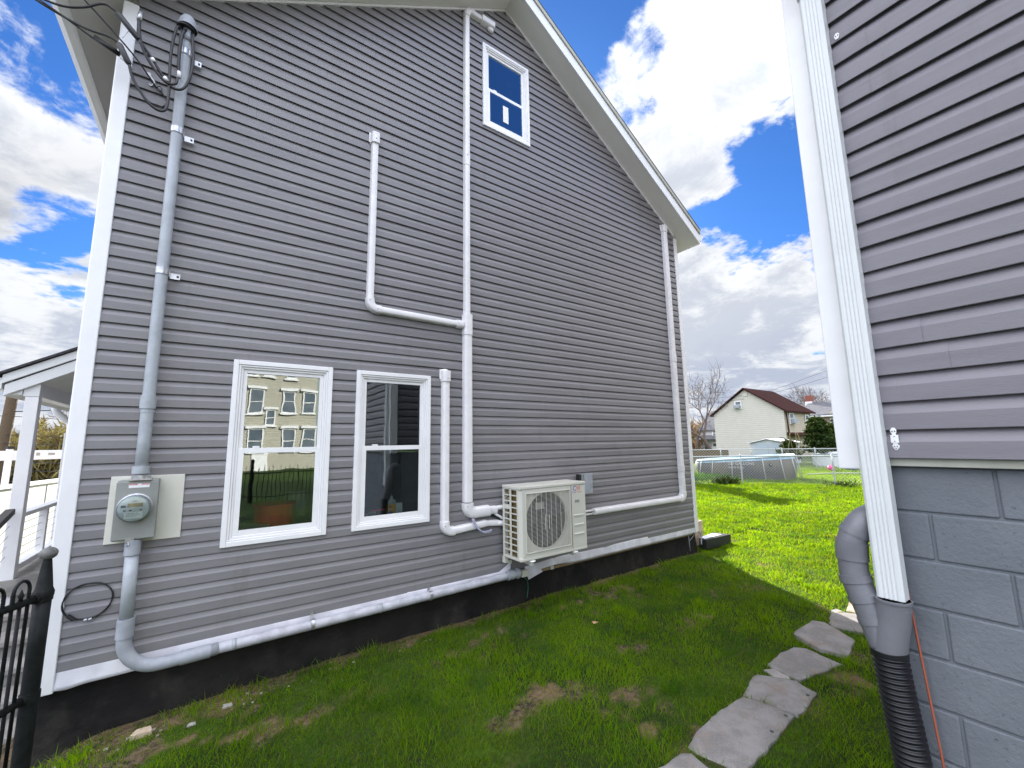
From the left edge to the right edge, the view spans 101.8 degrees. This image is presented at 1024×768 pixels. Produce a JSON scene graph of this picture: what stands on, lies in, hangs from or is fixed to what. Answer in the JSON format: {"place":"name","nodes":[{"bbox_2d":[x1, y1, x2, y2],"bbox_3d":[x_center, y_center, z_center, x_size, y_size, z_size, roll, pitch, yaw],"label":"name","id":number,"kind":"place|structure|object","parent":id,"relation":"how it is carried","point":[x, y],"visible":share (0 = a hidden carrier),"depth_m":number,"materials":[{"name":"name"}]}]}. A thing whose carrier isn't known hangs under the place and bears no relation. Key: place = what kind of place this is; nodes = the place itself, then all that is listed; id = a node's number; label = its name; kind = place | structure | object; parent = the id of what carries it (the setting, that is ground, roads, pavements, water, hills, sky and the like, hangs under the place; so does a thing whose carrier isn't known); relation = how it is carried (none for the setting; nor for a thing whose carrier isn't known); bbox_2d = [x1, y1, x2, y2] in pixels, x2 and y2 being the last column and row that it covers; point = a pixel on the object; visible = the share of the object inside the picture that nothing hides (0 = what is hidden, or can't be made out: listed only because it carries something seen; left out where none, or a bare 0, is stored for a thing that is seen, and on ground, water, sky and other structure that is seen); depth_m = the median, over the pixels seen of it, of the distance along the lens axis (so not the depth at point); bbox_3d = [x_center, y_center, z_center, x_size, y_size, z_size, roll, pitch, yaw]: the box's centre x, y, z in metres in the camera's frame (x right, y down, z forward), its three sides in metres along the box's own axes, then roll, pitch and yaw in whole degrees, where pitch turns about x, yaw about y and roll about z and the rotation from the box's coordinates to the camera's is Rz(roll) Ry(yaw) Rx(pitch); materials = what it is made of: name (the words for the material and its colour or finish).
{"place":"outdoors","nodes":[
{"label":"outdoors","id":0,"kind":"place"},
{"bbox_2d":[232,516,246,524],"bbox_3d":[-2.528,1.267,3.807,0.160,0.075,0.140,5,-10,-35],"label":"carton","id":1,"kind":"object","parent":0,"point":[243,520],"visible":0.21,"depth_m":3.79,"materials":[{"name":"cardboard"}]},
{"bbox_2d":[364,506,384,516],"bbox_3d":[-1.477,1.300,4.204,0.340,0.085,0.173,5,-10,-35],"label":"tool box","id":2,"kind":"object","parent":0,"point":[374,510],"visible":0.34,"depth_m":4.19,"materials":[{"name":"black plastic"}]},
{"bbox_2d":[0,0,830,432],"label":"sky","id":3,"kind":"structure","parent":0,"point":[704,87],"materials":[{"name":"blue"}]},
{"bbox_2d":[0,457,894,767],"bbox_3d":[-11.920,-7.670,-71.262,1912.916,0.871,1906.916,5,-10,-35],"label":"ground","id":4,"kind":"structure","parent":0,"point":[136,755],"depth_m":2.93,"materials":[{"name":"green plant"}]},
{"bbox_2d":[0,605,31,744],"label":"concrete steps","id":5,"kind":"structure","parent":4,"relation":"on","point":[3,630],"depth_m":3.72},
{"bbox_2d":[0,509,14,562],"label":"stair handrail","id":6,"kind":"object","parent":5,"relation":"on","point":[6,515],"visible":1,"depth_m":4.16,"materials":[{"name":"black metal"}]},
{"bbox_2d":[0,478,57,560],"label":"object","id":7,"kind":"structure","parent":4,"relation":"on","point":[42,491],"depth_m":9.07,"materials":[{"name":"plastic"}]},
{"bbox_2d":[0,547,58,767],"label":"iron fence","id":8,"kind":"object","parent":4,"relation":"on","point":[39,600],"visible":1,"depth_m":1.99,"materials":[{"name":"black metal"}]},
{"bbox_2d":[0,397,63,484],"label":"utility pole","id":9,"kind":"object","parent":4,"relation":"on","point":[8,417],"visible":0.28,"depth_m":24.73,"materials":[{"name":"brown wood"}]},
{"bbox_2d":[9,412,65,483],"bbox_3d":[-31.954,5.378,34.633,19.245,6.014,11.357,5,-10,-35],"label":"brushwood","id":10,"kind":"object","parent":4,"relation":"on","point":[55,441],"visible":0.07,"depth_m":29.15,"materials":[{"name":"beige plant"}]},
{"bbox_2d":[129,726,151,741],"bbox_3d":[-2.401,2.262,2.694,0.110,0.036,0.071,5,-10,-35],"label":"stone chip","id":11,"kind":"object","parent":4,"relation":"on","point":[143,731],"visible":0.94,"depth_m":2.68,"materials":[{"name":"beige stone"}]},
{"bbox_2d":[187,721,195,727],"bbox_3d":[-2.129,2.262,2.763,0.050,0.017,0.033,5,-10,-35],"label":"stone chip","id":12,"kind":"object","parent":4,"relation":"on","point":[191,724],"visible":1,"depth_m":2.76,"materials":[{"name":"stone"}]},
{"bbox_2d":[222,703,232,709],"bbox_3d":[-2.023,2.290,2.957,0.063,0.021,0.041,5,-10,-35],"label":"stone chip","id":13,"kind":"object","parent":4,"relation":"on","point":[228,705],"visible":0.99,"depth_m":2.95,"materials":[{"name":"stone"}]},
{"bbox_2d":[52,568,659,767],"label":"rubble","id":14,"kind":"object","parent":4,"relation":"on","point":[106,749],"visible":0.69,"depth_m":2.75,"materials":[{"name":"grey stone"}]},
{"bbox_2d":[30,0,702,767],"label":"grey house","id":15,"kind":"structure","parent":4,"relation":"on","point":[290,360],"depth_m":4.12,"materials":[{"name":"plastic"}]},
{"bbox_2d":[0,347,77,605],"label":"front porch","id":16,"kind":"object","parent":15,"relation":"attached to","point":[35,385],"visible":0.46,"depth_m":4.47,"materials":[{"name":"white wood"}]},
{"bbox_2d":[50,408,68,540],"bbox_3d":[-6.526,1.721,5.901,0.115,2.869,0.274,-8,-11,43],"label":"porch downspout","id":17,"kind":"object","parent":16,"relation":"attached to","point":[60,415],"visible":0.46,"depth_m":6.00,"materials":[{"name":"white plastic"}]},
{"bbox_2d":[61,582,113,620],"bbox_3d":[-2.840,1.458,2.785,0.254,0.243,0.024,5,-10,-35],"label":"cable coil","id":18,"kind":"object","parent":15,"relation":"attached to","point":[70,617],"visible":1,"depth_m":2.77,"materials":[{"name":"black rubber"}]},
{"bbox_2d":[35,0,194,111],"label":"service drop","id":19,"kind":"object","parent":15,"relation":"attached to","point":[122,52],"visible":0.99,"depth_m":3.17,"materials":[{"name":"black rubber"}]},
{"bbox_2d":[84,0,165,107],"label":"telecom cable","id":20,"kind":"object","parent":15,"relation":"attached to","point":[110,28],"visible":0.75,"depth_m":3.25,"materials":[{"name":"black rubber"}]},
{"bbox_2d":[103,474,184,546],"bbox_3d":[-2.594,0.884,2.937,0.417,0.478,0.220,5,-10,-35],"label":"electric meter","id":21,"kind":"object","parent":15,"relation":"attached to","point":[144,507],"visible":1,"depth_m":2.92,"materials":[{"name":"metal"}]},
{"bbox_2d":[131,14,201,473],"bbox_3d":[-2.648,-1.211,3.214,0.177,3.730,0.155,5,-10,-35],"label":"service conduit","id":22,"kind":"object","parent":15,"relation":"attached to","point":[148,396],"visible":0.94,"depth_m":3.16,"materials":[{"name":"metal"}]},
{"bbox_2d":[219,359,332,547],"bbox_3d":[-1.984,0.565,3.573,0.768,1.492,0.082,5,-10,-35],"label":"window","id":23,"kind":"structure","parent":15,"relation":"in","point":[234,463],"depth_m":3.49,"materials":[{"name":"white plastic"}]},
{"bbox_2d":[114,539,528,671],"bbox_3d":[-1.250,1.643,3.809,3.472,0.902,0.112,5,-10,-35],"label":"conduit","id":24,"kind":"object","parent":15,"relation":"attached to","point":[129,657],"visible":1,"depth_m":3.04,"materials":[{"name":"grey plastic"}]},
{"bbox_2d":[231,502,417,535],"bbox_3d":[-1.804,1.673,4.244,2.500,0.620,0.840,5,-10,-35],"label":"workbench","id":25,"kind":"object","parent":15,"relation":"in","point":[407,507],"depth_m":4.44,"materials":[{"name":"brown wood"}]},
{"bbox_2d":[238,523,269,529],"bbox_3d":[-2.300,1.260,3.636,0.320,0.034,0.320,5,-10,-35],"label":"pale lid","id":26,"kind":"object","parent":25,"relation":"on","point":[247,526],"visible":0.38,"depth_m":3.63,"materials":[{"name":"grey plastic"}]},
{"bbox_2d":[252,500,295,526],"bbox_3d":[-2.248,1.221,3.926,0.368,0.190,0.368,5,-10,-35],"label":"red tub","id":27,"kind":"object","parent":25,"relation":"on","point":[276,513],"visible":0.93,"depth_m":3.80,"materials":[{"name":"plastic"}]},
{"bbox_2d":[286,491,306,516],"bbox_3d":[-2.259,1.254,4.351,0.180,0.245,0.150,5,-10,-35],"label":"storage bin","id":28,"kind":"object","parent":25,"relation":"on","point":[299,498],"visible":0.73,"depth_m":4.31,"materials":[{"name":"plastic"}]},
{"bbox_2d":[387,496,395,513],"bbox_3d":[-1.242,1.252,4.281,0.083,0.195,0.055,5,-10,-35],"label":"adhesive bottle","id":29,"kind":"object","parent":25,"relation":"on","point":[391,505],"visible":0.93,"depth_m":4.26,"materials":[{"name":"white"}]},
{"bbox_2d":[396,503,401,512],"bbox_3d":[-1.181,1.293,4.349,0.070,0.100,0.002,5,-10,-35],"label":"paper card","id":30,"kind":"object","parent":25,"relation":"on","point":[398,507],"visible":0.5,"depth_m":4.35,"materials":[{"name":"white"}]},
{"bbox_2d":[351,370,430,531],"bbox_3d":[-1.181,0.634,4.130,0.760,1.492,0.082,5,-10,-35],"label":"window","id":31,"kind":"structure","parent":15,"relation":"in","point":[359,522],"depth_m":4.08,"materials":[{"name":"white plastic"}]},
{"bbox_2d":[365,131,464,328],"bbox_3d":[-1.026,-1.643,4.537,1.094,1.978,0.123,5,-10,-35],"label":"line set cover","id":32,"kind":"object","parent":15,"relation":"attached to","point":[372,306],"visible":1,"depth_m":4.25,"materials":[{"name":"white plastic"}]},
{"bbox_2d":[439,369,499,535],"bbox_3d":[-0.463,0.722,4.571,0.722,1.754,0.132,5,-10,-35],"label":"line set cover","id":33,"kind":"object","parent":15,"relation":"attached to","point":[446,528],"visible":1,"depth_m":4.38,"materials":[{"name":"white plastic"}]},
{"bbox_2d":[462,7,497,517],"bbox_3d":[-0.379,-1.688,4.985,0.470,6.345,0.095,5,-10,-35],"label":"line set cover","id":34,"kind":"object","parent":15,"relation":"attached to","point":[470,509],"visible":1,"depth_m":4.74,"materials":[{"name":"white plastic"}]},
{"bbox_2d":[472,519,491,532],"bbox_3d":[-0.320,1.519,4.460,0.247,0.169,0.032,5,-10,-35],"label":"drain hose","id":35,"kind":"object","parent":34,"relation":"hanging from","point":[477,527],"visible":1,"depth_m":4.42,"materials":[{"name":"grey plastic"}]},
{"bbox_2d":[491,505,502,527],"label":"refrigerant lines","id":36,"kind":"object","parent":15,"relation":"attached to","point":[498,516],"visible":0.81,"depth_m":4.65,"materials":[{"name":"white plastic"}]},
{"bbox_2d":[482,42,529,147],"bbox_3d":[-0.086,-3.853,5.594,0.746,1.194,0.082,5,-10,-35],"label":"window","id":37,"kind":"structure","parent":15,"relation":"in","point":[505,82],"depth_m":5.59,"materials":[{"name":"white plastic"}]},
{"bbox_2d":[502,479,586,569],"bbox_3d":[0.362,1.673,4.767,0.967,1.063,0.451,5,-10,-35],"label":"air conditioner","id":38,"kind":"object","parent":15,"relation":"attached to","point":[542,519],"visible":0.97,"depth_m":4.62,"materials":[{"name":"beige paint"}]},
{"bbox_2d":[576,473,592,493],"bbox_3d":[0.948,1.303,5.455,0.210,0.260,0.100,5,-10,-35],"label":"disconnect box","id":39,"kind":"object","parent":15,"relation":"attached to","point":[587,478],"visible":0.77,"depth_m":5.42,"materials":[{"name":"grey plastic"}]},
{"bbox_2d":[586,224,686,515],"bbox_3d":[1.668,-0.545,6.285,2.618,4.737,0.130,5,-10,-35],"label":"line set cover","id":40,"kind":"object","parent":15,"relation":"attached to","point":[681,496],"visible":0.99,"depth_m":6.82,"materials":[{"name":"white plastic"}]},
{"bbox_2d":[688,531,701,550],"bbox_3d":[2.981,2.532,6.766,0.340,0.308,0.039,4,-9,-30],"label":"loose wire","id":41,"kind":"object","parent":15,"relation":"hanging from","point":[692,536],"visible":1,"depth_m":6.81,"materials":[{"name":"grey plastic"}]},
{"bbox_2d":[659,753,707,767],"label":"stepping stone","id":42,"kind":"object","parent":4,"relation":"on","point":[686,760],"visible":1,"depth_m":2.32,"materials":[{"name":"stone"}]},
{"bbox_2d":[690,416,709,449],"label":"brushwood","id":43,"kind":"object","parent":4,"relation":"on","point":[695,428],"visible":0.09,"depth_m":48.45,"materials":[{"name":"brown plant"}]},
{"bbox_2d":[694,473,710,481],"bbox_3d":[8.002,4.209,18.967,2.560,0.561,2.160,5,-10,-35],"label":"weed clump","id":44,"kind":"object","parent":4,"relation":"on","point":[696,476],"visible":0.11,"depth_m":18.54,"materials":[{"name":"green plant"}]},
{"bbox_2d":[694,413,716,448],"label":"white house","id":45,"kind":"structure","parent":4,"relation":"on","point":[710,437],"depth_m":47.70,"materials":[{"name":"grey"}]},
{"bbox_2d":[688,378,730,449],"bbox_3d":[16.318,3.164,37.922,5.301,7.594,6.538,5,-10,-35],"label":"bare tree","id":46,"kind":"object","parent":4,"relation":"on","point":[697,438],"visible":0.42,"depth_m":37.66,"materials":[{"name":"brown plant"}]},
{"bbox_2d":[688,359,731,448],"bbox_3d":[15.815,2.171,34.861,7.507,8.848,5.277,-1,-8,-3],"label":"bare tree","id":47,"kind":"object","parent":4,"relation":"on","point":[706,443],"visible":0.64,"depth_m":35.28,"materials":[{"name":"grey plant"}]},
{"bbox_2d":[692,450,728,462],"bbox_3d":[14.502,5.475,31.267,0.100,1.050,3.600,5,-10,-35],"label":"timber fence","id":48,"kind":"object","parent":4,"relation":"on","point":[710,452],"depth_m":31.00,"materials":[{"name":"brown wood"}]},
{"bbox_2d":[699,532,730,549],"bbox_3d":[3.457,2.694,7.168,0.706,0.162,0.264,5,-10,-35],"label":"concrete block","id":49,"kind":"object","parent":4,"relation":"on","point":[712,540],"visible":1,"depth_m":7.06,"materials":[{"name":"black concrete"}]},
{"bbox_2d":[701,475,740,484],"bbox_3d":[8.704,3.962,17.149,1.277,0.576,1.598,5,-10,-35],"label":"weed clump","id":50,"kind":"object","parent":4,"relation":"on","point":[724,480],"visible":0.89,"depth_m":16.82,"materials":[{"name":"green plant"}]},
{"bbox_2d":[697,471,750,480],"bbox_3d":[9.107,4.219,19.035,2.785,0.524,3.221,5,-10,-35],"label":"weed clump","id":51,"kind":"object","parent":4,"relation":"on","point":[710,475],"visible":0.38,"depth_m":18.60,"materials":[{"name":"green plant"}]},
{"bbox_2d":[688,697,794,767],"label":"stepping stone","id":52,"kind":"object","parent":4,"relation":"on","point":[740,732],"visible":0.95,"depth_m":2.55,"materials":[{"name":"stone"}]},
{"bbox_2d":[694,454,802,479],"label":"frame pool","id":53,"kind":"structure","parent":4,"relation":"on","point":[760,467],"depth_m":18.50,"materials":[{"name":"white plastic"}]},
{"bbox_2d":[710,388,815,455],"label":"cream house","id":54,"kind":"structure","parent":4,"relation":"on","point":[751,415],"depth_m":41.20,"materials":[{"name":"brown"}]},
{"bbox_2d":[733,401,741,408],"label":"window","id":55,"kind":"structure","parent":54,"relation":"in","point":[737,404],"depth_m":42.06,"materials":[{"name":"white plastic"}]},
{"bbox_2d":[689,377,826,405],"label":"overhead wire","id":56,"kind":"object","parent":54,"relation":"attached to","point":[766,394],"visible":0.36,"depth_m":41.19,"materials":[{"name":"black rubber"}]},
{"bbox_2d":[788,413,798,423],"bbox_3d":[26.551,3.241,39.226,0.990,1.080,0.390,5,-10,-35],"label":"window","id":57,"kind":"structure","parent":54,"relation":"in","point":[792,420],"depth_m":39.08,"materials":[{"name":"white plastic"}]},
{"bbox_2d":[694,447,839,468],"bbox_3d":[16.030,4.395,24.227,10.608,1.360,0.350,-4,-9,19],"label":"chain link fence","id":58,"kind":"object","parent":4,"relation":"on","point":[751,449],"visible":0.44,"depth_m":24.46,"materials":[{"name":"silver metal"}]},
{"bbox_2d":[748,438,800,462],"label":"garden shed","id":59,"kind":"structure","parent":4,"relation":"on","point":[770,443],"depth_m":30.59,"materials":[{"name":"grey metal"}]},
{"bbox_2d":[755,444,780,454],"bbox_3d":[18.732,5.098,30.366,0.025,1.400,1.800,5,-10,-35],"label":"door","id":60,"kind":"structure","parent":59,"relation":"in","point":[757,446],"depth_m":30.52,"materials":[{"name":"blue"}]},
{"bbox_2d":[763,668,790,679],"bbox_3d":[2.035,2.245,3.183,0.110,0.042,0.172,1,-8,-14],"label":"stepping stone","id":61,"kind":"object","parent":4,"relation":"on","point":[774,673],"visible":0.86,"depth_m":3.20,"materials":[{"name":"stone"}]},
{"bbox_2d":[693,454,861,485],"bbox_3d":[9.687,3.395,16.164,11.090,1.290,1.657,-3,-8,15],"label":"chain link fence","id":62,"kind":"object","parent":4,"relation":"on","point":[768,456],"visible":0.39,"depth_m":16.54,"materials":[{"name":"silver metal"}]},
{"bbox_2d":[743,675,817,717],"bbox_3d":[1.913,2.217,2.961,0.391,0.065,0.465,-9,-11,43],"label":"stepping stone","id":63,"kind":"object","parent":4,"relation":"on","point":[788,696],"visible":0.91,"depth_m":2.93,"materials":[{"name":"stone"}]},
{"bbox_2d":[775,438,804,459],"bbox_3d":[18.902,4.583,28.258,1.954,1.949,1.990,5,-10,-35],"label":"evergreen","id":64,"kind":"object","parent":4,"relation":"on","point":[786,443],"visible":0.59,"depth_m":28.14,"materials":[{"name":"green plant"}]},
{"bbox_2d":[790,433,798,465],"bbox_3d":[17.821,4.145,26.206,0.047,2.153,0.360,5,-10,-35],"label":"leafless shrub","id":65,"kind":"object","parent":4,"relation":"on","point":[796,446],"visible":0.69,"depth_m":26.14,"materials":[{"name":"brown plant"}]},
{"bbox_2d":[797,432,804,466],"bbox_3d":[17.986,4.107,25.972,0.047,2.157,0.338,5,-10,-35],"label":"leafless shrub","id":66,"kind":"object","parent":4,"relation":"on","point":[801,447],"visible":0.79,"depth_m":25.93,"materials":[{"name":"brown plant"}]},
{"bbox_2d":[768,647,842,681],"bbox_3d":[2.317,2.263,3.349,0.559,0.054,0.346,3,-9,-24],"label":"stepping stone","id":67,"kind":"object","parent":4,"relation":"on","point":[799,664],"visible":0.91,"depth_m":3.31,"materials":[{"name":"stone"}]},
{"bbox_2d":[786,386,828,405],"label":"bare tree","id":68,"kind":"object","parent":4,"relation":"on","point":[803,390],"visible":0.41,"depth_m":62.92,"materials":[{"name":"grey plant"}]},
{"bbox_2d":[796,393,828,406],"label":"bare tree","id":69,"kind":"object","parent":4,"relation":"on","point":[803,399],"visible":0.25,"depth_m":56.86,"materials":[{"name":"brown plant"}]},
{"bbox_2d":[799,415,835,453],"bbox_3d":[19.960,3.660,27.233,2.726,3.327,2.616,5,-10,-35],"label":"evergreen","id":70,"kind":"object","parent":4,"relation":"on","point":[819,430],"visible":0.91,"depth_m":26.97,"materials":[{"name":"green plant"}]},
{"bbox_2d":[805,395,832,422],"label":"grey roof house","id":71,"kind":"structure","parent":4,"relation":"on","point":[823,409],"depth_m":52.13,"materials":[{"name":"beige"}]},
{"bbox_2d":[794,620,854,657],"bbox_3d":[2.836,2.294,3.720,0.635,0.087,0.444,5,-10,-35],"label":"stepping stone","id":72,"kind":"object","parent":4,"relation":"on","point":[823,637],"visible":0.84,"depth_m":3.68,"materials":[{"name":"stone"}]},
{"bbox_2d":[811,451,838,466],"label":"white pool","id":73,"kind":"structure","parent":4,"relation":"on","point":[822,459],"depth_m":25.95,"materials":[{"name":"white plastic"}]},
{"bbox_2d":[827,420,836,450],"bbox_3d":[21.587,3.840,27.410,2.132,2.965,2.582,-7,-10,38],"label":"evergreen","id":74,"kind":"object","parent":4,"relation":"on","point":[833,432],"visible":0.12,"depth_m":27.46,"materials":[{"name":"green plant"}]},
{"bbox_2d":[806,473,860,474],"bbox_3d":[16.534,4.281,19.948,4.852,0.067,0.357,-1,-8,3],"label":"edging board","id":75,"kind":"object","parent":4,"relation":"on","point":[831,473],"visible":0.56,"depth_m":20.07,"materials":[{"name":"wood"}]},
{"bbox_2d":[831,609,843,612],"bbox_3d":[3.359,2.381,4.334,0.168,0.033,0.089,1,-8,-15],"label":"stepping stone","id":76,"kind":"object","parent":4,"relation":"on","point":[836,611],"visible":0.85,"depth_m":4.32,"materials":[{"name":"stone"}]},
{"bbox_2d":[822,480,860,487],"bbox_3d":[12.230,3.692,15.444,1.527,0.352,1.459,-1,-8,1],"label":"weed clump","id":77,"kind":"object","parent":4,"relation":"on","point":[845,484],"visible":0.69,"depth_m":15.29,"materials":[{"name":"green plant"}]},
{"bbox_2d":[829,612,863,634],"bbox_3d":[3.309,2.350,4.083,0.307,0.054,0.525,-8,-10,39],"label":"stepping stone","id":78,"kind":"object","parent":4,"relation":"on","point":[843,621],"visible":0.56,"depth_m":4.05,"materials":[{"name":"stone"}]},
{"bbox_2d":[846,602,855,613],"bbox_3d":[3.816,2.405,4.538,0.217,0.044,0.776,-8,-11,42],"label":"stepping stone","id":79,"kind":"object","parent":4,"relation":"on","point":[850,607],"visible":0.2,"depth_m":4.36,"materials":[{"name":"beige stone"}]},
{"bbox_2d":[781,0,1023,767],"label":"grey garage","id":80,"kind":"structure","parent":4,"relation":"on","point":[931,99],"depth_m":1.80,"materials":[{"name":"plastic"}]},
{"bbox_2d":[797,0,909,602],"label":"downspout","id":81,"kind":"object","parent":80,"relation":"attached to","point":[883,525],"visible":0.98,"depth_m":2.01,"materials":[{"name":"white metal"}]},
{"bbox_2d":[835,505,913,655],"bbox_3d":[1.701,0.886,1.944,0.267,0.642,0.267,5,-10,-35],"label":"pvc wye","id":82,"kind":"object","parent":80,"relation":"attached to","point":[885,624],"visible":0.84,"depth_m":1.90,"materials":[{"name":"grey plastic"}]},
{"bbox_2d":[869,646,932,767],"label":"corrugated hose","id":83,"kind":"object","parent":82,"relation":"attached to","point":[908,741],"visible":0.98,"depth_m":1.76,"materials":[{"name":"black plastic"}]},
{"bbox_2d":[890,428,899,449],"bbox_3d":[1.746,0.250,1.897,0.008,0.102,0.028,5,-10,-35],"label":"hinge plate","id":84,"kind":"object","parent":80,"relation":"attached to","point":[894,437],"visible":1,"depth_m":1.90,"materials":[{"name":"white metal"}]},
{"bbox_2d":[908,589,944,767],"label":"copper wire","id":85,"kind":"object","parent":80,"relation":"attached to","point":[928,693],"visible":0.71,"depth_m":1.77,"materials":[{"name":"brown metal"}]},
{"bbox_3d":[-15.228,3.189,8.984,9.700,0.120,8.400,5,-10,-35],"label":"white terrace","id":86,"kind":"object","parent":4,"relation":"on","visible":0},
{"bbox_2d":[0,446,61,484],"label":"white street railing","id":87,"kind":"object","parent":86,"relation":"on","point":[8,456],"visible":0.31,"depth_m":12.27,"materials":[{"name":"plastic"}]},
{"bbox_2d":[695,531,702,545],"bbox_3d":[3.175,2.701,7.287,0.200,0.190,0.400,-9,-11,43],"label":"concrete block","id":88,"kind":"object","parent":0,"point":[697,535],"depth_m":7.18,"materials":[{"name":"beige concrete"}]},
{"bbox_2d":[695,520,702,533],"bbox_3d":[3.171,2.508,7.314,0.400,0.190,0.200,7,-11,-43],"label":"concrete block","id":89,"kind":"object","parent":88,"relation":"on","point":[700,525],"depth_m":7.31,"materials":[{"name":"beige concrete"}]}
]}

